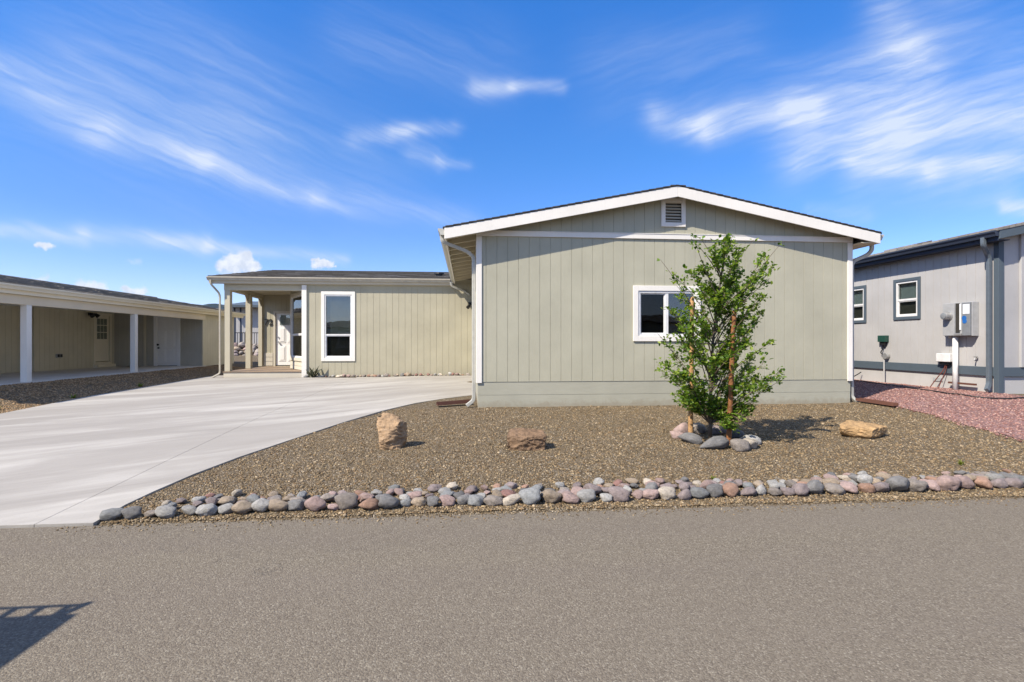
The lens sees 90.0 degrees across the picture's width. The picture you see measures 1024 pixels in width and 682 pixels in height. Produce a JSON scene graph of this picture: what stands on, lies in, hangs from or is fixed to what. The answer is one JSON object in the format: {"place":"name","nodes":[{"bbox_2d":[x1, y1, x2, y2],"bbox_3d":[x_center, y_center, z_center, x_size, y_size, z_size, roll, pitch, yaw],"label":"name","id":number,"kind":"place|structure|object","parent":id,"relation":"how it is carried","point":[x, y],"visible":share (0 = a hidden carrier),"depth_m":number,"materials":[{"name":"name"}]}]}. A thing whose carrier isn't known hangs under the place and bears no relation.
{"place":"outdoors","nodes":[
{"label":"outdoors","id":0,"kind":"place"},
{"bbox_2d":[0,365,243,413],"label":"bank gravel","id":1,"kind":"structure","parent":0,"point":[89,380],"depth_m":12.76,"materials":[{"name":"gravel"}]},
{"bbox_2d":[0,375,471,528],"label":"driveway","id":2,"kind":"structure","parent":0,"point":[86,461],"depth_m":7.63,"materials":[{"name":"concrete"}]},
{"bbox_2d":[0,498,1023,681],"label":"road","id":3,"kind":"structure","parent":0,"point":[925,591],"depth_m":3.00,"materials":[{"name":"asphalt"}]},
{"bbox_2d":[50,498,1019,541],"bbox_3d":[1.067,1.497,4.415,9.428,0.017,0.362,0,0,-5],"label":"road grit","id":4,"kind":"object","parent":3,"relation":"on","point":[811,508],"visible":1,"depth_m":4.42,"materials":[{"name":"gravel"}]},
{"bbox_2d":[0,355,1023,525],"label":"gravel yard","id":5,"kind":"structure","parent":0,"point":[239,361],"depth_m":6.23,"materials":[{"name":"gravel"}]},
{"bbox_2d":[99,508,123,520],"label":"river stone","id":6,"kind":"object","parent":5,"relation":"on","point":[110,514],"visible":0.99,"depth_m":4.29,"materials":[{"name":"stone"}]},
{"bbox_2d":[0,274,245,385],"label":"carport house","id":7,"kind":"structure","parent":5,"relation":"on","point":[51,331],"depth_m":17.56,"materials":[{"name":"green paint"}]},
{"bbox_2d":[93,313,115,366],"bbox_3d":[-15.524,-0.068,19.489,0.240,2.035,0.970,0,0,-5],"label":"side door","id":8,"kind":"structure","parent":7,"relation":"in","point":[102,325],"depth_m":19.51,"materials":[{"name":"beige paint"}]},
{"bbox_2d":[154,316,179,365],"bbox_3d":[-13.682,-0.047,20.310,0.995,1.995,0.120,0,0,-5],"label":"shed door","id":9,"kind":"structure","parent":7,"relation":"in","point":[166,329],"depth_m":20.32,"materials":[{"name":"white paint"}]},
{"bbox_2d":[121,506,141,519],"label":"river stone","id":10,"kind":"object","parent":5,"relation":"on","point":[132,512],"visible":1,"depth_m":4.32,"materials":[{"name":"grey stone"}]},
{"bbox_2d":[155,505,176,518],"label":"river stone","id":11,"kind":"object","parent":5,"relation":"on","point":[165,511],"visible":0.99,"depth_m":4.34,"materials":[{"name":"stone"}]},
{"bbox_2d":[181,505,196,515],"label":"river stone","id":12,"kind":"object","parent":5,"relation":"on","point":[190,510],"visible":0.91,"depth_m":4.38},
{"bbox_2d":[195,503,217,515],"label":"river stone","id":13,"kind":"object","parent":5,"relation":"on","point":[210,509],"visible":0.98,"depth_m":4.40,"materials":[{"name":"stone"}]},
{"bbox_2d":[205,497,217,504],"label":"river stone","id":14,"kind":"object","parent":5,"relation":"on","point":[213,500],"visible":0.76,"depth_m":4.58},
{"bbox_2d":[217,503,233,513],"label":"river stone","id":15,"kind":"object","parent":5,"relation":"on","point":[224,508],"visible":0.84,"depth_m":4.45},
{"bbox_2d":[218,496,235,504],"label":"river stone","id":16,"kind":"object","parent":5,"relation":"on","point":[225,500],"visible":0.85,"depth_m":4.57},
{"bbox_2d":[231,489,242,496],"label":"river stone","id":17,"kind":"object","parent":5,"relation":"on","point":[236,492],"visible":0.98,"depth_m":4.84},
{"bbox_2d":[231,500,251,513],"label":"river stone","id":18,"kind":"object","parent":5,"relation":"on","point":[242,507],"visible":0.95,"depth_m":4.43,"materials":[{"name":"stone"}]},
{"bbox_2d":[246,494,259,502],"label":"river stone","id":19,"kind":"object","parent":5,"relation":"on","point":[251,498],"visible":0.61,"depth_m":4.60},
{"bbox_2d":[251,498,269,511],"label":"river stone","id":20,"kind":"object","parent":5,"relation":"on","point":[260,505],"visible":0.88,"depth_m":4.47,"materials":[{"name":"stone"}]},
{"bbox_2d":[268,499,287,510],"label":"river stone","id":21,"kind":"object","parent":5,"relation":"on","point":[278,505],"visible":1,"depth_m":4.48,"materials":[{"name":"stone"}]},
{"bbox_2d":[288,499,304,510],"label":"river stone","id":22,"kind":"object","parent":5,"relation":"on","point":[295,504],"visible":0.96,"depth_m":4.51,"materials":[{"name":"grey stone"}]},
{"bbox_2d":[306,366,321,377],"bbox_3d":[-6.202,0.930,16.331,0.643,0.395,0.463,0,0,-30],"label":"agave","id":23,"kind":"object","parent":5,"relation":"on","point":[311,373],"visible":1,"depth_m":16.27,"materials":[{"name":"green plant"}]},
{"bbox_2d":[304,496,325,511],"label":"river stone","id":24,"kind":"object","parent":5,"relation":"on","point":[315,503],"visible":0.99,"depth_m":4.50,"materials":[{"name":"stone"}]},
{"bbox_2d":[320,493,335,500],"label":"river stone","id":25,"kind":"object","parent":5,"relation":"on","point":[327,496],"visible":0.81,"depth_m":4.70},
{"bbox_2d":[334,492,357,509],"bbox_3d":[-1.485,1.427,4.588,0.207,0.152,0.128,4,-2,-16],"label":"river stone","id":26,"kind":"object","parent":5,"relation":"on","point":[346,500],"visible":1,"depth_m":4.55,"materials":[{"name":"stone"}]},
{"bbox_2d":[359,492,374,501],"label":"river stone","id":27,"kind":"object","parent":5,"relation":"on","point":[364,496],"visible":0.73,"depth_m":4.67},
{"bbox_2d":[358,498,378,509],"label":"river stone","id":28,"kind":"object","parent":5,"relation":"on","point":[370,504],"visible":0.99,"depth_m":4.53,"materials":[{"name":"stone"}]},
{"bbox_2d":[378,494,398,508],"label":"river stone","id":29,"kind":"object","parent":5,"relation":"on","point":[387,501],"visible":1,"depth_m":4.55,"materials":[{"name":"grey stone"}]},
{"bbox_2d":[376,413,407,449],"bbox_3d":[-1.546,1.162,6.587,0.403,0.488,0.292,0,0,-5],"label":"boulder","id":30,"kind":"object","parent":5,"relation":"on","point":[392,431],"visible":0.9,"depth_m":6.51,"materials":[{"name":"beige stone"}]},
{"bbox_2d":[399,499,411,506],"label":"river stone","id":31,"kind":"object","parent":5,"relation":"on","point":[405,502],"visible":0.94,"depth_m":4.62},
{"bbox_2d":[407,491,421,498],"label":"river stone","id":32,"kind":"object","parent":5,"relation":"on","point":[413,494],"visible":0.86,"depth_m":4.77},
{"bbox_2d":[411,497,426,506],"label":"river stone","id":33,"kind":"object","parent":5,"relation":"on","point":[418,501],"visible":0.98,"depth_m":4.62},
{"bbox_2d":[427,496,438,506],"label":"river stone","id":34,"kind":"object","parent":5,"relation":"on","point":[432,501],"visible":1,"depth_m":4.60,"materials":[{"name":"grey stone"}]},
{"bbox_2d":[427,484,441,491],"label":"river stone","id":35,"kind":"object","parent":5,"relation":"on","point":[433,487],"visible":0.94,"depth_m":4.99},
{"bbox_2d":[439,494,455,506],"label":"river stone","id":36,"kind":"object","parent":5,"relation":"on","point":[447,500],"visible":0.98,"depth_m":4.64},
{"bbox_2d":[446,482,457,489],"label":"river stone","id":37,"kind":"object","parent":5,"relation":"on","point":[452,485],"visible":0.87,"depth_m":5.05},
{"bbox_2d":[436,399,470,405],"bbox_3d":[-1.105,1.163,9.851,0.684,0.080,0.136,0,0,-20],"label":"drain trough","id":38,"kind":"object","parent":5,"relation":"on","point":[452,402],"visible":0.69,"depth_m":9.80,"materials":[{"name":"brown metal"}]},
{"bbox_2d":[457,494,468,504],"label":"river stone","id":39,"kind":"object","parent":5,"relation":"on","point":[462,499],"visible":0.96,"depth_m":4.67,"materials":[{"name":"grey stone"}]},
{"bbox_2d":[467,494,483,506],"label":"river stone","id":40,"kind":"object","parent":5,"relation":"on","point":[475,500],"visible":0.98,"depth_m":4.65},
{"bbox_2d":[483,495,502,505],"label":"river stone","id":41,"kind":"object","parent":5,"relation":"on","point":[491,500],"visible":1,"depth_m":4.65,"materials":[{"name":"stone"}]},
{"bbox_2d":[500,489,515,496],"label":"river stone","id":42,"kind":"object","parent":5,"relation":"on","point":[506,492],"visible":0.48,"depth_m":4.82,"materials":[{"name":"pink stone"}]},
{"bbox_2d":[503,493,520,505],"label":"river stone","id":43,"kind":"object","parent":5,"relation":"on","point":[512,499],"visible":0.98,"depth_m":4.67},
{"bbox_2d":[507,428,546,450],"bbox_3d":[0.182,1.268,6.590,0.514,0.288,0.323,0,0,-5],"label":"boulder","id":44,"kind":"object","parent":5,"relation":"on","point":[525,439],"visible":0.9,"depth_m":6.46,"materials":[{"name":"brown stone"}]},
{"bbox_2d":[519,487,540,504],"bbox_3d":[0.166,1.427,4.733,0.205,0.158,0.140,-6,-9,5],"label":"river stone","id":45,"kind":"object","parent":5,"relation":"on","point":[530,496],"visible":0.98,"depth_m":4.69,"materials":[{"name":"stone"}]},
{"bbox_2d":[206,185,883,407],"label":"sage house","id":46,"kind":"structure","parent":5,"relation":"on","point":[557,306],"depth_m":9.97,"materials":[{"name":"paint"}]},
{"bbox_2d":[273,311,289,365],"bbox_3d":[-8.770,-0.130,19.913,0.970,2.140,0.120,0,0,-5],"label":"front door","id":47,"kind":"structure","parent":46,"relation":"in","point":[281,319],"depth_m":19.90,"materials":[{"name":"white paint"}]},
{"bbox_2d":[290,291,301,360],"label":"window","id":48,"kind":"structure","parent":46,"relation":"in","point":[296,298],"depth_m":17.83,"materials":[{"name":"beige paint"}]},
{"bbox_2d":[321,291,354,360],"bbox_3d":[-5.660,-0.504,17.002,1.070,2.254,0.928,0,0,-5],"label":"window","id":49,"kind":"structure","parent":46,"relation":"in","point":[337,307],"depth_m":16.59,"materials":[{"name":"white paint"}]},
{"bbox_2d":[633,285,700,340],"bbox_3d":[2.955,-0.548,10.338,1.341,1.071,0.928,0,0,-5],"label":"window","id":50,"kind":"structure","parent":46,"relation":"in","point":[650,320],"depth_m":9.90,"materials":[{"name":"white paint"}]},
{"bbox_2d":[540,489,561,502],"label":"river stone","id":51,"kind":"object","parent":5,"relation":"on","point":[549,496],"visible":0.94,"depth_m":4.72,"materials":[{"name":"stone"}]},
{"bbox_2d":[561,491,579,503],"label":"river stone","id":52,"kind":"object","parent":5,"relation":"on","point":[569,497],"visible":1,"depth_m":4.72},
{"bbox_2d":[577,489,595,502],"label":"river stone","id":53,"kind":"object","parent":5,"relation":"on","point":[586,495],"visible":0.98,"depth_m":4.75,"materials":[{"name":"stone"}]},
{"bbox_2d":[584,483,601,493],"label":"river stone","id":54,"kind":"object","parent":5,"relation":"on","point":[597,489],"visible":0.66,"depth_m":4.91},
{"bbox_2d":[600,493,612,501],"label":"river stone","id":55,"kind":"object","parent":5,"relation":"on","point":[606,497],"visible":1,"depth_m":4.76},
{"bbox_2d":[608,486,629,501],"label":"river stone","id":56,"kind":"object","parent":5,"relation":"on","point":[619,494],"visible":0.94,"depth_m":4.77,"materials":[{"name":"stone"}]},
{"bbox_2d":[631,489,642,499],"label":"river stone","id":57,"kind":"object","parent":5,"relation":"on","point":[637,494],"visible":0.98,"depth_m":4.84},
{"bbox_2d":[643,489,658,499],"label":"river stone","id":58,"kind":"object","parent":5,"relation":"on","point":[650,494],"visible":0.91,"depth_m":4.82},
{"bbox_2d":[645,482,657,489],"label":"river stone","id":59,"kind":"object","parent":5,"relation":"on","point":[651,485],"visible":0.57,"depth_m":4.98,"materials":[{"name":"grey stone"}]},
{"bbox_2d":[658,486,675,499],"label":"river stone","id":60,"kind":"object","parent":5,"relation":"on","point":[667,493],"visible":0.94,"depth_m":4.84,"materials":[{"name":"stone"}]},
{"bbox_2d":[673,422,687,432],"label":"ring stone","id":61,"kind":"object","parent":5,"relation":"on","point":[682,427],"visible":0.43,"depth_m":7.29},
{"bbox_2d":[677,489,691,499],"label":"river stone","id":62,"kind":"object","parent":5,"relation":"on","point":[684,494],"visible":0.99,"depth_m":4.85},
{"bbox_2d":[679,482,689,490],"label":"river stone","id":63,"kind":"object","parent":5,"relation":"on","point":[684,485],"visible":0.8,"depth_m":4.99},
{"bbox_2d":[677,432,702,444],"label":"ring stone","id":64,"kind":"object","parent":5,"relation":"on","point":[690,437],"visible":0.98,"depth_m":6.82,"materials":[{"name":"grey stone"}]},
{"bbox_2d":[688,297,693,432],"bbox_3d":[2.490,0.411,7.117,0.084,2.082,0.078,0,0,-5],"label":"tree stake","id":65,"kind":"object","parent":5,"relation":"on","point":[690,421],"visible":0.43,"depth_m":7.09,"materials":[{"name":"wood"}]},
{"bbox_2d":[690,487,709,498],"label":"river stone","id":66,"kind":"object","parent":5,"relation":"on","point":[699,492],"visible":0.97,"depth_m":4.87,"materials":[{"name":"stone"}]},
{"bbox_2d":[693,422,706,433],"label":"ring stone","id":67,"kind":"object","parent":5,"relation":"on","point":[698,427],"visible":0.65,"depth_m":7.45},
{"bbox_2d":[699,480,714,488],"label":"river stone","id":68,"kind":"object","parent":5,"relation":"on","point":[704,483],"visible":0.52,"depth_m":5.02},
{"bbox_2d":[700,436,728,448],"bbox_3d":[2.613,1.308,6.604,0.402,0.175,0.194,-9,2,-11],"label":"ring stone","id":69,"kind":"object","parent":5,"relation":"on","point":[717,442],"visible":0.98,"depth_m":6.55,"materials":[{"name":"grey stone"}]},
{"bbox_2d":[706,484,723,497],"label":"river stone","id":70,"kind":"object","parent":5,"relation":"on","point":[715,490],"visible":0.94,"depth_m":4.89,"materials":[{"name":"grey stone"}]},
{"bbox_2d":[712,425,726,434],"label":"ring stone","id":71,"kind":"object","parent":5,"relation":"on","point":[716,429],"visible":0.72,"depth_m":7.35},
{"bbox_2d":[654,232,785,438],"bbox_3d":[2.757,-0.038,7.086,1.769,2.885,1.802,0,0,-41],"label":"young tree","id":72,"kind":"object","parent":5,"relation":"on","point":[696,399],"visible":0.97,"depth_m":6.87,"materials":[{"name":"green plant"}]},
{"bbox_2d":[722,482,738,496],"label":"river stone","id":73,"kind":"object","parent":5,"relation":"on","point":[730,489],"visible":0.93,"depth_m":4.90,"materials":[{"name":"stone"}]},
{"bbox_2d":[726,310,735,443],"bbox_3d":[2.916,0.524,6.824,0.150,1.885,0.082,0,0,-5],"label":"tree stake","id":74,"kind":"object","parent":5,"relation":"on","point":[730,409],"visible":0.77,"depth_m":6.80,"materials":[{"name":"wood"}]},
{"bbox_2d":[732,429,743,438],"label":"ring stone","id":75,"kind":"object","parent":5,"relation":"on","point":[736,435],"visible":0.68,"depth_m":7.11,"materials":[{"name":"grey stone"}]},
{"bbox_2d":[730,439,749,451],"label":"ring stone","id":76,"kind":"object","parent":5,"relation":"on","point":[739,445],"visible":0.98,"depth_m":6.47,"materials":[{"name":"stone"}]},
{"bbox_2d":[739,487,756,495],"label":"river stone","id":77,"kind":"object","parent":5,"relation":"on","point":[748,491],"visible":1,"depth_m":4.91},
{"bbox_2d":[739,435,761,444],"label":"ring stone","id":78,"kind":"object","parent":5,"relation":"on","point":[757,438],"visible":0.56,"depth_m":6.82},
{"bbox_2d":[744,438,757,448],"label":"ring stone","id":79,"kind":"object","parent":5,"relation":"on","point":[753,444],"visible":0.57,"depth_m":6.58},
{"bbox_2d":[756,484,766,494],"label":"river stone","id":80,"kind":"object","parent":5,"relation":"on","point":[761,490],"visible":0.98,"depth_m":4.95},
{"bbox_2d":[768,487,782,495],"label":"river stone","id":81,"kind":"object","parent":5,"relation":"on","point":[773,491],"visible":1,"depth_m":4.94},
{"bbox_2d":[780,487,794,495],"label":"river stone","id":82,"kind":"object","parent":5,"relation":"on","point":[787,491],"visible":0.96,"depth_m":4.95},
{"bbox_2d":[791,483,809,495],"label":"river stone","id":83,"kind":"object","parent":5,"relation":"on","point":[802,489],"visible":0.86,"depth_m":4.95,"materials":[{"name":"stone"}]},
{"bbox_2d":[807,479,823,493],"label":"river stone","id":84,"kind":"object","parent":5,"relation":"on","point":[815,486],"visible":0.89,"depth_m":4.99,"materials":[{"name":"grey stone"}]},
{"bbox_2d":[821,477,839,484],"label":"river stone","id":85,"kind":"object","parent":5,"relation":"on","point":[831,480],"visible":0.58,"depth_m":5.16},
{"bbox_2d":[824,482,845,494],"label":"river stone","id":86,"kind":"object","parent":5,"relation":"on","point":[833,488],"visible":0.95,"depth_m":4.99,"materials":[{"name":"stone"}]},
{"bbox_2d":[840,481,857,492],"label":"river stone","id":87,"kind":"object","parent":5,"relation":"on","point":[848,486],"visible":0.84,"depth_m":5.03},
{"bbox_2d":[839,420,886,438],"bbox_3d":[4.996,1.261,7.282,0.718,0.259,0.369,0,0,-5],"label":"boulder","id":88,"kind":"object","parent":5,"relation":"on","point":[856,429],"visible":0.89,"depth_m":7.21,"materials":[{"name":"stone"}]},
{"bbox_2d":[856,474,872,483],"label":"river stone","id":89,"kind":"object","parent":5,"relation":"on","point":[863,478],"visible":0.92,"depth_m":5.22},
{"bbox_2d":[857,483,875,492],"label":"river stone","id":90,"kind":"object","parent":5,"relation":"on","point":[867,487],"visible":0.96,"depth_m":5.03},
{"bbox_2d":[855,398,898,405],"bbox_3d":[7.060,1.161,9.923,0.136,0.086,0.715,0,0,-23],"label":"drain trough","id":91,"kind":"object","parent":5,"relation":"on","point":[877,402],"visible":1,"depth_m":9.87,"materials":[{"name":"brown metal"}]},
{"bbox_2d":[872,482,889,491],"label":"river stone","id":92,"kind":"object","parent":5,"relation":"on","point":[882,487],"visible":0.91,"depth_m":5.05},
{"bbox_2d":[875,472,890,480],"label":"river stone","id":93,"kind":"object","parent":5,"relation":"on","point":[885,476],"visible":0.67,"depth_m":5.39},
{"bbox_2d":[885,476,909,490],"bbox_3d":[3.858,1.415,5.116,0.215,0.166,0.183,-11,8,-4],"label":"river stone","id":94,"kind":"object","parent":5,"relation":"on","point":[899,483],"visible":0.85,"depth_m":5.06,"materials":[{"name":"grey stone"}]},
{"bbox_2d":[907,479,927,491],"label":"river stone","id":95,"kind":"object","parent":5,"relation":"on","point":[917,486],"visible":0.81,"depth_m":5.07,"materials":[{"name":"stone"}]},
{"bbox_2d":[926,479,940,490],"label":"river stone","id":96,"kind":"object","parent":5,"relation":"on","point":[932,485],"visible":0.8,"depth_m":5.10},
{"bbox_2d":[853,222,1023,393],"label":"grey house","id":97,"kind":"structure","parent":5,"relation":"on","point":[903,295],"depth_m":11.88,"materials":[{"name":"paint"}]},
{"bbox_2d":[854,285,865,322],"bbox_3d":[10.089,-1.051,14.556,0.728,1.042,0.785,0,0,-5],"label":"window","id":98,"kind":"structure","parent":97,"relation":"in","point":[859,291],"depth_m":14.41,"materials":[{"name":"blue paint"}]},
{"bbox_2d":[878,335,889,382],"bbox_3d":[9.790,0.455,13.482,0.108,1.250,0.293,0,0,-5],"label":"timer box","id":99,"kind":"object","parent":97,"relation":"attached to","point":[883,340],"visible":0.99,"depth_m":13.45,"materials":[{"name":"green plastic"}]},
{"bbox_2d":[893,276,920,319],"bbox_3d":[10.239,-1.078,12.864,0.728,1.035,0.785,0,0,-5],"label":"window","id":100,"kind":"structure","parent":97,"relation":"in","point":[907,291],"depth_m":12.88,"materials":[{"name":"blue paint"}]},
{"bbox_2d":[930,353,951,387],"bbox_3d":[9.909,0.675,11.807,0.168,0.820,0.490,0,0,-5],"label":"phone box","id":101,"kind":"object","parent":97,"relation":"attached to","point":[945,359],"visible":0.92,"depth_m":11.73,"materials":[{"name":"white plastic"}]},
{"bbox_2d":[940,302,978,389],"bbox_3d":[9.859,0.165,11.338,0.350,2.070,0.645,0,0,-5],"label":"electrical panel","id":102,"kind":"object","parent":97,"relation":"attached to","point":[961,319],"visible":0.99,"depth_m":11.36,"materials":[{"name":"grey metal"}]},
{"bbox_2d":[962,302,971,335],"bbox_3d":[9.873,-0.500,11.116,0.044,0.720,0.180,0,0,-5],"label":"breaker door","id":103,"kind":"structure","parent":102,"relation":"in","point":[966,327],"depth_m":11.08,"materials":[{"name":"grey metal"}]},
{"bbox_2d":[854,379,1023,441],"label":"red gravel strip","id":104,"kind":"object","parent":5,"relation":"on","point":[970,415],"visible":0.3,"depth_m":9.46,"materials":[{"name":"gravel"}]},
{"bbox_2d":[854,372,1023,398],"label":"garden hose","id":105,"kind":"object","parent":104,"relation":"on","point":[940,391],"visible":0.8,"depth_m":10.73,"materials":[{"name":"black rubber"}]},
{"bbox_2d":[935,475,961,490],"bbox_3d":[4.382,1.421,5.144,0.245,0.173,0.162,-5,2,-1],"label":"river stone","id":106,"kind":"object","parent":5,"relation":"on","point":[948,482],"visible":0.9,"depth_m":5.09,"materials":[{"name":"stone"}]},
{"bbox_2d":[958,476,974,488],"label":"river stone","id":107,"kind":"object","parent":5,"relation":"on","point":[967,482],"visible":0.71,"depth_m":5.13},
{"bbox_2d":[974,476,992,488],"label":"river stone","id":108,"kind":"object","parent":5,"relation":"on","point":[982,482],"visible":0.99,"depth_m":5.17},
{"bbox_2d":[984,473,1002,479],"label":"river stone","id":109,"kind":"object","parent":5,"relation":"on","point":[991,476],"visible":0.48,"depth_m":5.35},
{"bbox_2d":[991,478,1007,488],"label":"river stone","id":110,"kind":"object","parent":5,"relation":"on","point":[1000,483],"visible":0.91,"depth_m":5.19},
{"bbox_2d":[1004,477,1023,487],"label":"river stone","id":111,"kind":"object","parent":5,"relation":"on","point":[1015,482],"visible":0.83,"depth_m":5.21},
{"bbox_2d":[0,0,1023,304],"label":"sky","id":112,"kind":"structure","parent":0,"point":[155,148],"materials":[{"name":"blue"}]},
{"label":"embankment terrain","id":113,"kind":"structure","parent":0,"visible":0},
{"bbox_2d":[222,301,257,344],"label":"distant house","id":114,"kind":"structure","parent":113,"relation":"on","point":[239,330],"depth_m":40.28,"materials":[{"name":"grey paint"}]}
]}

